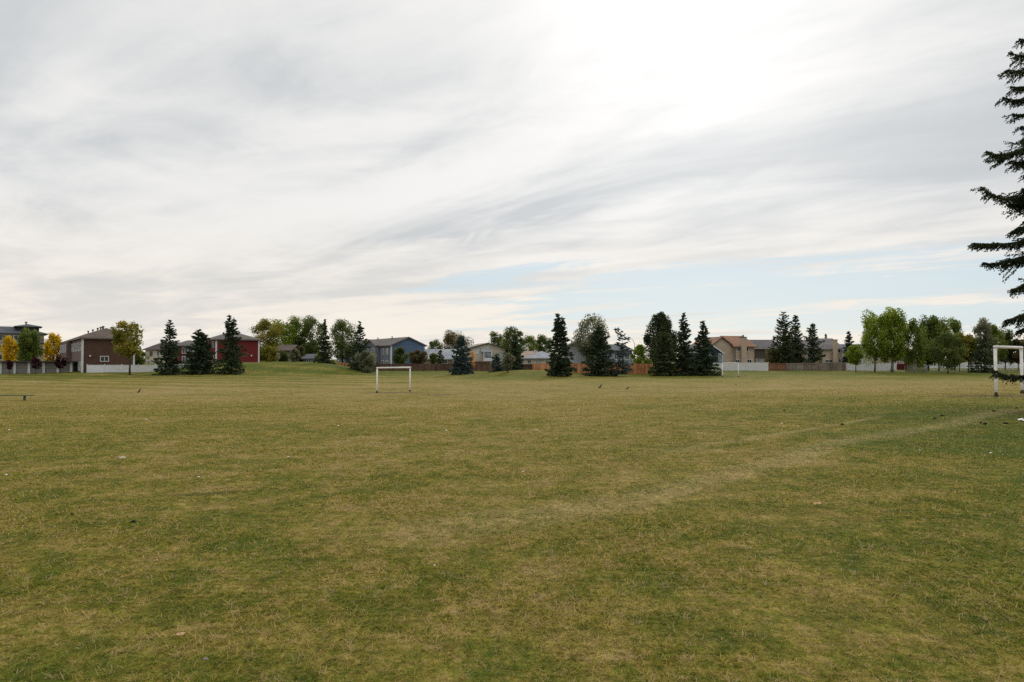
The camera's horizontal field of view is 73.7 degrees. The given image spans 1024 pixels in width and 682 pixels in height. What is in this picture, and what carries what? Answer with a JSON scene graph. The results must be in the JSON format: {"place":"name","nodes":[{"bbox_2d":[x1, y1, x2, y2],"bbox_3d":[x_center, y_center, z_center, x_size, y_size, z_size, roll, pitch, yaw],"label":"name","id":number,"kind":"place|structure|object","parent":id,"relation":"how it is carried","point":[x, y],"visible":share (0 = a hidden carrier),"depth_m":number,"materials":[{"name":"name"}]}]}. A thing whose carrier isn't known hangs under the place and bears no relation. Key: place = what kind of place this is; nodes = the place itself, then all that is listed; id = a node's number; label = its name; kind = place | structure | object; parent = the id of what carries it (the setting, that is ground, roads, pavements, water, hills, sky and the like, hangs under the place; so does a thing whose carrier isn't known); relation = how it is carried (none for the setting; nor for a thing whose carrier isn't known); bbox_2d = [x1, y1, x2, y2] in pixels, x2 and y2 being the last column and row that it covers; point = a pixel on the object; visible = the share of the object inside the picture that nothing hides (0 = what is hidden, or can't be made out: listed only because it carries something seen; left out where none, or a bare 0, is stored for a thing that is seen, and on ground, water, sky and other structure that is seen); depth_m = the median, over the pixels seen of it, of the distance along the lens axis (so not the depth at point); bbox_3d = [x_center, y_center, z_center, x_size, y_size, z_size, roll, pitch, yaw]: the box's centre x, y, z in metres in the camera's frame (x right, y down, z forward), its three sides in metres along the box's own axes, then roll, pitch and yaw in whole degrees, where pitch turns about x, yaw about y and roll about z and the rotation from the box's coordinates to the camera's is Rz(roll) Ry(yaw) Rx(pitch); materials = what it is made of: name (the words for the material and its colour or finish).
{"place":"outdoors","nodes":[
{"label":"outdoors","id":0,"kind":"place"},
{"bbox_2d":[0,359,1023,681],"bbox_3d":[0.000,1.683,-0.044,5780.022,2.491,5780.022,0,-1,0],"label":"ground","id":1,"kind":"structure","parent":0,"point":[280,379],"depth_m":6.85,"materials":[{"name":"green plant"}]},
{"bbox_2d":[0,335,19,360],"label":"leafy tree","id":2,"kind":"object","parent":1,"relation":"on","point":[9,342],"visible":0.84,"depth_m":149.42,"materials":[{"name":"yellow plant"}]},
{"bbox_2d":[0,322,48,360],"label":"apartment building","id":3,"kind":"structure","parent":1,"relation":"on","point":[13,332],"depth_m":180.02,"materials":[{"name":"beige"}]},
{"bbox_2d":[14,327,43,360],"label":"leafy tree","id":4,"kind":"object","parent":1,"relation":"on","point":[24,339],"visible":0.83,"depth_m":146.94,"materials":[{"name":"green plant"}]},
{"bbox_2d":[30,357,41,373],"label":"ornamental tree","id":5,"kind":"object","parent":1,"relation":"on","point":[35,361],"visible":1,"depth_m":119.86,"materials":[{"name":"brown plant"}]},
{"bbox_2d":[0,361,78,373],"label":"garage row","id":6,"kind":"object","parent":1,"relation":"on","point":[18,367],"visible":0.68,"depth_m":123.03,"materials":[{"name":"beige"}]},
{"bbox_2d":[2,363,13,372],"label":"garage door","id":7,"kind":"structure","parent":6,"relation":"in","point":[4,368],"depth_m":123.03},
{"bbox_2d":[16,363,27,372],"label":"garage door","id":8,"kind":"structure","parent":6,"relation":"in","point":[19,369],"depth_m":123.03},
{"bbox_2d":[31,363,42,372],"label":"garage door","id":9,"kind":"structure","parent":6,"relation":"in","point":[38,370],"depth_m":123.03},
{"bbox_2d":[45,363,56,372],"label":"garage door","id":10,"kind":"structure","parent":6,"relation":"in","point":[48,369],"depth_m":123.03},
{"bbox_2d":[42,332,62,360],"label":"leafy tree","id":11,"kind":"object","parent":1,"relation":"on","point":[51,353],"visible":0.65,"depth_m":151.46,"materials":[{"name":"yellow plant"}]},
{"bbox_2d":[54,356,67,372],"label":"ornamental tree","id":12,"kind":"object","parent":1,"relation":"on","point":[58,364],"visible":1,"depth_m":119.84,"materials":[{"name":"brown plant"}]},
{"bbox_2d":[60,326,134,372],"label":"brown townhouse","id":13,"kind":"structure","parent":1,"relation":"on","point":[93,348],"depth_m":120.34,"materials":[{"name":"brown brick"}]},
{"bbox_2d":[87,364,155,372],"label":"vinyl fence","id":14,"kind":"object","parent":1,"relation":"on","point":[104,368],"visible":0.84,"depth_m":118.44,"materials":[{"name":"white plastic"}]},
{"bbox_2d":[108,319,144,374],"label":"leafy tree","id":15,"kind":"object","parent":1,"relation":"on","point":[130,347],"visible":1,"depth_m":112.73,"materials":[{"name":"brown plant"}]},
{"bbox_2d":[135,349,149,364],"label":"shrub","id":16,"kind":"object","parent":1,"relation":"on","point":[139,360],"visible":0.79,"depth_m":149.65,"materials":[{"name":"green plant"}]},
{"bbox_2d":[142,342,179,362],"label":"cream house","id":17,"kind":"structure","parent":1,"relation":"on","point":[151,352],"depth_m":177.32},
{"bbox_2d":[151,320,187,374],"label":"spruce tree","id":18,"kind":"object","parent":1,"relation":"on","point":[170,367],"visible":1,"depth_m":115.55,"materials":[{"name":"green plant"}]},
{"bbox_2d":[181,329,216,374],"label":"spruce tree","id":19,"kind":"object","parent":1,"relation":"on","point":[199,347],"visible":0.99,"depth_m":116.35,"materials":[{"name":"green plant"}]},
{"bbox_2d":[169,334,261,362],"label":"red townhouse","id":20,"kind":"structure","parent":1,"relation":"on","point":[251,345],"depth_m":141.57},
{"bbox_2d":[212,314,248,374],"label":"spruce tree","id":21,"kind":"object","parent":1,"relation":"on","point":[232,359],"visible":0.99,"depth_m":116.64,"materials":[{"name":"green plant"}]},
{"bbox_2d":[251,318,285,360],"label":"leafy tree","id":22,"kind":"object","parent":1,"relation":"on","point":[272,334],"visible":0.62,"depth_m":163.70,"materials":[{"name":"green plant"}]},
{"bbox_2d":[260,345,279,361],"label":"shrub","id":23,"kind":"object","parent":1,"relation":"on","point":[273,355],"visible":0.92,"depth_m":149.66,"materials":[{"name":"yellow plant"}]},
{"bbox_2d":[267,319,297,344],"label":"leafy tree","id":24,"kind":"object","parent":1,"relation":"on","point":[284,340],"visible":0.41,"depth_m":171.62,"materials":[{"name":"green plant"}]},
{"bbox_2d":[278,351,288,361],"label":"shrub","id":25,"kind":"object","parent":1,"relation":"on","point":[284,357],"visible":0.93,"depth_m":151.50,"materials":[{"name":"green plant"}]},
{"bbox_2d":[276,345,298,360],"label":"tan shed","id":26,"kind":"structure","parent":1,"relation":"on","point":[287,349],"depth_m":158.80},
{"bbox_2d":[281,315,306,346],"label":"leafy tree","id":27,"kind":"object","parent":1,"relation":"on","point":[296,322],"visible":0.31,"depth_m":174.90,"materials":[{"name":"green plant"}]},
{"bbox_2d":[289,349,301,361],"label":"shrub","id":28,"kind":"object","parent":1,"relation":"on","point":[293,353],"visible":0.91,"depth_m":147.68,"materials":[{"name":"green plant"}]},
{"bbox_2d":[298,346,304,361],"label":"shrub","id":29,"kind":"object","parent":1,"relation":"on","point":[301,350],"visible":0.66,"depth_m":151.60,"materials":[{"name":"green plant"}]},
{"bbox_2d":[303,342,320,354],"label":"shrub","id":30,"kind":"object","parent":1,"relation":"on","point":[307,346],"visible":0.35,"depth_m":168.87,"materials":[{"name":"green plant"}]},
{"bbox_2d":[294,315,331,353],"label":"leafy tree","id":31,"kind":"object","parent":1,"relation":"on","point":[308,325],"visible":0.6,"depth_m":172.40,"materials":[{"name":"green plant"}]},
{"bbox_2d":[300,354,326,361],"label":"blue garage","id":32,"kind":"structure","parent":1,"relation":"on","point":[308,357],"depth_m":150.13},
{"bbox_2d":[312,319,335,364],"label":"spruce tree","id":33,"kind":"object","parent":1,"relation":"on","point":[325,352],"visible":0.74,"depth_m":133.69,"materials":[{"name":"green plant"}]},
{"bbox_2d":[329,318,358,362],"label":"leafy tree","id":34,"kind":"object","parent":1,"relation":"on","point":[342,327],"visible":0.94,"depth_m":183.81,"materials":[{"name":"green plant"}]},
{"bbox_2d":[344,321,377,371],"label":"spruce tree","id":35,"kind":"object","parent":1,"relation":"on","point":[358,347],"visible":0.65,"depth_m":127.82,"materials":[{"name":"green plant"}]},
{"bbox_2d":[354,350,376,372],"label":"shrub","id":36,"kind":"object","parent":1,"relation":"on","point":[366,363],"visible":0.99,"depth_m":123.31,"materials":[{"name":"green plant"}]},
{"bbox_2d":[337,336,427,367],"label":"blue townhouse","id":37,"kind":"structure","parent":1,"relation":"on","point":[383,349],"depth_m":168.81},
{"bbox_2d":[376,367,410,392],"bbox_3d":[-10.295,3.462,59.480,3.468,2.408,0.200,1,-2,-40],"label":"goal","id":38,"kind":"object","parent":1,"relation":"on","point":[377,368],"visible":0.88,"depth_m":59.08,"materials":[{"name":"paint"}]},
{"bbox_2d":[392,345,408,363],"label":"shrub","id":39,"kind":"object","parent":1,"relation":"on","point":[398,355],"visible":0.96,"depth_m":149.10,"materials":[{"name":"green plant"}]},
{"bbox_2d":[408,348,427,364],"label":"shrub","id":40,"kind":"object","parent":1,"relation":"on","point":[418,357],"visible":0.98,"depth_m":147.00,"materials":[{"name":"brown plant"}]},
{"bbox_2d":[372,363,492,370],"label":"wooden fence","id":41,"kind":"object","parent":1,"relation":"on","point":[442,367],"visible":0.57,"depth_m":138.90,"materials":[{"name":"brown wood"}]},
{"bbox_2d":[429,353,436,363],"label":"shrub","id":42,"kind":"object","parent":1,"relation":"on","point":[433,357],"visible":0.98,"depth_m":150.49,"materials":[{"name":"green plant"}]},
{"bbox_2d":[427,338,442,348],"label":"leafy tree","id":43,"kind":"object","parent":1,"relation":"on","point":[433,343],"visible":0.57,"depth_m":204.50,"materials":[{"name":"green plant"}]},
{"bbox_2d":[436,350,444,363],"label":"spruce tree","id":44,"kind":"object","parent":1,"relation":"on","point":[439,358],"visible":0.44,"depth_m":149.74,"materials":[{"name":"green plant"}]},
{"bbox_2d":[424,346,457,367],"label":"bungalow","id":45,"kind":"object","parent":1,"relation":"on","point":[447,354],"visible":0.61,"depth_m":161.58,"materials":[{"name":"beige"}]},
{"bbox_2d":[439,329,473,348],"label":"leafy tree","id":46,"kind":"object","parent":1,"relation":"on","point":[450,338],"visible":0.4,"depth_m":213.56,"materials":[{"name":"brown plant"}]},
{"bbox_2d":[447,336,473,374],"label":"spruce tree","id":47,"kind":"object","parent":1,"relation":"on","point":[461,368],"visible":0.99,"depth_m":116.45,"materials":[{"name":"green plant"}]},
{"bbox_2d":[459,341,521,369],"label":"cream bungalow","id":48,"kind":"object","parent":1,"relation":"on","point":[485,353],"visible":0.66,"depth_m":148.63,"materials":[{"name":"paint"}]},
{"bbox_2d":[488,353,504,371],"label":"spruce tree","id":49,"kind":"object","parent":1,"relation":"on","point":[497,361],"visible":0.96,"depth_m":118.74,"materials":[{"name":"green plant"}]},
{"bbox_2d":[489,331,503,345],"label":"leafy tree","id":50,"kind":"object","parent":1,"relation":"on","point":[495,340],"visible":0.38,"depth_m":219.15,"materials":[{"name":"green plant"}]},
{"bbox_2d":[502,351,515,371],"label":"shrub","id":51,"kind":"object","parent":1,"relation":"on","point":[507,360],"visible":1,"depth_m":112.48,"materials":[{"name":"green plant"}]},
{"bbox_2d":[499,325,525,361],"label":"leafy tree","id":52,"kind":"object","parent":1,"relation":"on","point":[507,335],"visible":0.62,"depth_m":149.49,"materials":[{"name":"green plant"}]},
{"bbox_2d":[507,336,525,369],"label":"spruce tree","id":53,"kind":"object","parent":1,"relation":"on","point":[517,363],"visible":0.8,"depth_m":123.59,"materials":[{"name":"green plant"}]},
{"bbox_2d":[521,351,537,363],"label":"fawn roof house","id":54,"kind":"structure","parent":1,"relation":"on","point":[526,353],"depth_m":182.50,"materials":[{"name":"beige"}]},
{"bbox_2d":[520,334,538,351],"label":"leafy tree","id":55,"kind":"object","parent":1,"relation":"on","point":[528,340],"visible":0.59,"depth_m":224.41,"materials":[{"name":"green plant"}]},
{"bbox_2d":[522,350,555,367],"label":"house","id":56,"kind":"structure","parent":1,"relation":"on","point":[540,357],"depth_m":164.93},
{"bbox_2d":[532,334,551,353],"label":"leafy tree","id":57,"kind":"object","parent":1,"relation":"on","point":[542,340],"visible":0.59,"depth_m":226.90,"materials":[{"name":"green plant"}]},
{"bbox_2d":[544,313,576,376],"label":"spruce tree","id":58,"kind":"object","parent":1,"relation":"on","point":[560,366],"visible":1,"depth_m":106.46,"materials":[{"name":"green plant"}]},
{"bbox_2d":[562,342,586,370],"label":"grey gable house","id":59,"kind":"structure","parent":1,"relation":"on","point":[578,357],"depth_m":134.97,"materials":[{"name":"grey"}]},
{"bbox_2d":[571,313,609,356],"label":"leafy tree","id":60,"kind":"object","parent":1,"relation":"on","point":[580,341],"visible":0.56,"depth_m":130.99,"materials":[{"name":"green plant"}]},
{"bbox_2d":[580,325,620,376],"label":"spruce tree","id":61,"kind":"object","parent":1,"relation":"on","point":[599,366],"visible":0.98,"depth_m":110.39,"materials":[{"name":"green plant"}]},
{"bbox_2d":[532,363,695,373],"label":"wooden fence","id":62,"kind":"object","parent":1,"relation":"on","point":[640,368],"visible":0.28,"depth_m":119.96,"materials":[{"name":"brown wood"}]},
{"bbox_2d":[602,344,633,367],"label":"slate roof house","id":63,"kind":"structure","parent":1,"relation":"on","point":[627,358],"depth_m":151.40,"materials":[{"name":"grey"}]},
{"bbox_2d":[613,327,634,374],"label":"spruce tree","id":64,"kind":"object","parent":1,"relation":"on","point":[624,365],"visible":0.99,"depth_m":110.85,"materials":[{"name":"green plant"}]},
{"bbox_2d":[630,342,651,363],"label":"shrub","id":65,"kind":"object","parent":1,"relation":"on","point":[640,354],"visible":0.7,"depth_m":121.44,"materials":[{"name":"green plant"}]},
{"bbox_2d":[643,311,678,363],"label":"leafy tree","id":66,"kind":"object","parent":1,"relation":"on","point":[660,320],"visible":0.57,"depth_m":122.90,"materials":[{"name":"green plant"}]},
{"bbox_2d":[647,332,679,375],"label":"spruce tree","id":67,"kind":"object","parent":1,"relation":"on","point":[666,366],"visible":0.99,"depth_m":111.17,"materials":[{"name":"green plant"}]},
{"bbox_2d":[673,312,697,375],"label":"spruce tree","id":68,"kind":"object","parent":1,"relation":"on","point":[684,355],"visible":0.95,"depth_m":112.51,"materials":[{"name":"green plant"}]},
{"bbox_2d":[682,345,723,362],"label":"dark blue house","id":69,"kind":"structure","parent":1,"relation":"on","point":[719,354],"depth_m":143.80,"materials":[{"name":"blue"}]},
{"bbox_2d":[688,320,721,375],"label":"spruce tree","id":70,"kind":"object","parent":1,"relation":"on","point":[705,363],"visible":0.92,"depth_m":113.32,"materials":[{"name":"green plant"}]},
{"bbox_2d":[691,335,757,362],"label":"tan house","id":71,"kind":"structure","parent":1,"relation":"on","point":[737,349],"depth_m":150.38,"materials":[{"name":"beige paint"}]},
{"bbox_2d":[713,362,768,370],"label":"vinyl fence","id":72,"kind":"object","parent":1,"relation":"on","point":[745,366],"visible":0.64,"depth_m":139.89,"materials":[{"name":"white plastic"}]},
{"bbox_2d":[750,340,778,362],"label":"taupe house","id":73,"kind":"structure","parent":1,"relation":"on","point":[759,353],"depth_m":157.99,"materials":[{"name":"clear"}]},
{"bbox_2d":[764,349,780,362],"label":"shrub","id":74,"kind":"object","parent":1,"relation":"on","point":[769,358],"visible":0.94,"depth_m":149.53,"materials":[{"name":"green plant"}]},
{"bbox_2d":[768,363,785,370],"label":"wooden fence","id":75,"kind":"object","parent":1,"relation":"on","point":[777,366],"visible":0.98,"depth_m":139.89,"materials":[{"name":"wood"}]},
{"bbox_2d":[768,312,799,362],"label":"spruce tree","id":76,"kind":"object","parent":1,"relation":"on","point":[784,342],"visible":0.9,"depth_m":149.49,"materials":[{"name":"green plant"}]},
{"bbox_2d":[787,315,804,362],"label":"spruce tree","id":77,"kind":"object","parent":1,"relation":"on","point":[797,337],"visible":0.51,"depth_m":152.64,"materials":[{"name":"green plant"}]},
{"bbox_2d":[786,363,817,370],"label":"wooden fence","id":78,"kind":"object","parent":1,"relation":"on","point":[797,366],"visible":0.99,"depth_m":139.90,"materials":[{"name":"wood"}]},
{"bbox_2d":[799,322,825,366],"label":"spruce tree","id":79,"kind":"object","parent":1,"relation":"on","point":[812,335],"visible":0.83,"depth_m":147.74,"materials":[{"name":"green plant"}]},
{"bbox_2d":[786,338,843,368],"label":"peach house","id":80,"kind":"structure","parent":1,"relation":"on","point":[832,349],"depth_m":151.98,"materials":[{"name":"beige paint"}]},
{"bbox_2d":[818,362,845,370],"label":"wooden fence","id":81,"kind":"object","parent":1,"relation":"on","point":[831,366],"visible":0.98,"depth_m":140.30,"materials":[{"name":"wood"}]},
{"bbox_2d":[842,331,853,362],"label":"spruce tree","id":82,"kind":"object","parent":1,"relation":"on","point":[848,344],"visible":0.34,"depth_m":149.88,"materials":[{"name":"green plant"}]},
{"bbox_2d":[844,344,863,371],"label":"leafy tree","id":83,"kind":"object","parent":1,"relation":"on","point":[856,351],"visible":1,"depth_m":131.51,"materials":[{"name":"green plant"}]},
{"bbox_2d":[840,344,872,362],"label":"white house","id":84,"kind":"structure","parent":1,"relation":"on","point":[843,345],"depth_m":175.72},
{"bbox_2d":[846,363,896,370],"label":"vinyl fence","id":85,"kind":"object","parent":1,"relation":"on","point":[879,367],"visible":0.73,"depth_m":140.88,"materials":[{"name":"plastic"}]},
{"bbox_2d":[859,309,893,371],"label":"leafy tree","id":86,"kind":"object","parent":1,"relation":"on","point":[871,324],"visible":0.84,"depth_m":132.40,"materials":[{"name":"green plant"}]},
{"bbox_2d":[874,306,913,371],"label":"leafy tree","id":87,"kind":"object","parent":1,"relation":"on","point":[894,343],"visible":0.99,"depth_m":129.94,"materials":[{"name":"green plant"}]},
{"bbox_2d":[905,365,926,371],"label":"fence","id":88,"kind":"object","parent":1,"relation":"on","point":[925,366],"visible":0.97,"depth_m":129.90,"materials":[{"name":"metal"}]},
{"bbox_2d":[903,318,930,371],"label":"leafy tree","id":89,"kind":"object","parent":1,"relation":"on","point":[917,350],"visible":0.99,"depth_m":129.33,"materials":[{"name":"green plant"}]},
{"bbox_2d":[912,314,937,370],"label":"leafy tree","id":90,"kind":"object","parent":1,"relation":"on","point":[925,324],"visible":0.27,"depth_m":139.44,"materials":[{"name":"green plant"}]},
{"bbox_2d":[926,315,951,370],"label":"leafy tree","id":91,"kind":"object","parent":1,"relation":"on","point":[939,326],"visible":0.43,"depth_m":137.65,"materials":[{"name":"green plant"}]},
{"bbox_2d":[927,331,968,373],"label":"leafy tree","id":92,"kind":"object","parent":1,"relation":"on","point":[946,341],"visible":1,"depth_m":123.32,"materials":[{"name":"green plant"}]},
{"bbox_2d":[947,318,964,370],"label":"leafy tree","id":93,"kind":"object","parent":1,"relation":"on","point":[955,326],"visible":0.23,"depth_m":141.20,"materials":[{"name":"green plant"}]},
{"bbox_2d":[952,332,971,371],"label":"leafy tree","id":94,"kind":"object","parent":1,"relation":"on","point":[965,340],"visible":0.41,"depth_m":133.22,"materials":[{"name":"green plant"}]},
{"bbox_2d":[966,333,979,370],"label":"leafy tree","id":95,"kind":"object","parent":1,"relation":"on","point":[973,340],"visible":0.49,"depth_m":133.31,"materials":[{"name":"green plant"}]},
{"bbox_2d":[925,362,1023,367],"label":"vinyl fence","id":96,"kind":"object","parent":1,"relation":"on","point":[965,365],"visible":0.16,"depth_m":159.88,"materials":[{"name":"plastic"}]},
{"bbox_2d":[966,339,997,372],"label":"spruce tree","id":97,"kind":"object","parent":1,"relation":"on","point":[979,354],"visible":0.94,"depth_m":127.87,"materials":[{"name":"green plant"}]},
{"bbox_2d":[972,317,996,369],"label":"leafy tree","id":98,"kind":"object","parent":1,"relation":"on","point":[980,328],"visible":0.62,"depth_m":139.66,"materials":[{"name":"green plant"}]},
{"bbox_2d":[967,37,1023,385],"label":"spruce tree","id":99,"kind":"object","parent":1,"relation":"on","point":[1015,202],"visible":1,"depth_m":19.11,"materials":[{"name":"green plant"}]},
{"bbox_2d":[984,324,1009,366],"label":"leafy tree","id":100,"kind":"object","parent":1,"relation":"on","point":[998,334],"visible":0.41,"depth_m":141.04,"materials":[{"name":"green plant"}]},
{"bbox_2d":[994,327,1013,369],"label":"leafy tree","id":101,"kind":"object","parent":1,"relation":"on","point":[1008,334],"visible":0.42,"depth_m":144.05,"materials":[{"name":"green plant"}]},
{"bbox_2d":[993,345,1023,396],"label":"goal","id":102,"kind":"object","parent":1,"relation":"on","point":[995,347],"visible":0.82,"depth_m":30.81,"materials":[{"name":"paint"}]},
{"bbox_2d":[1008,338,1023,369],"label":"leafy tree","id":103,"kind":"object","parent":1,"relation":"on","point":[1015,357],"visible":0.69,"depth_m":142.39,"materials":[{"name":"green plant"}]},
{"bbox_2d":[0,0,1023,358],"label":"sky","id":104,"kind":"structure","parent":0,"point":[420,170],"materials":[{"name":"white"}]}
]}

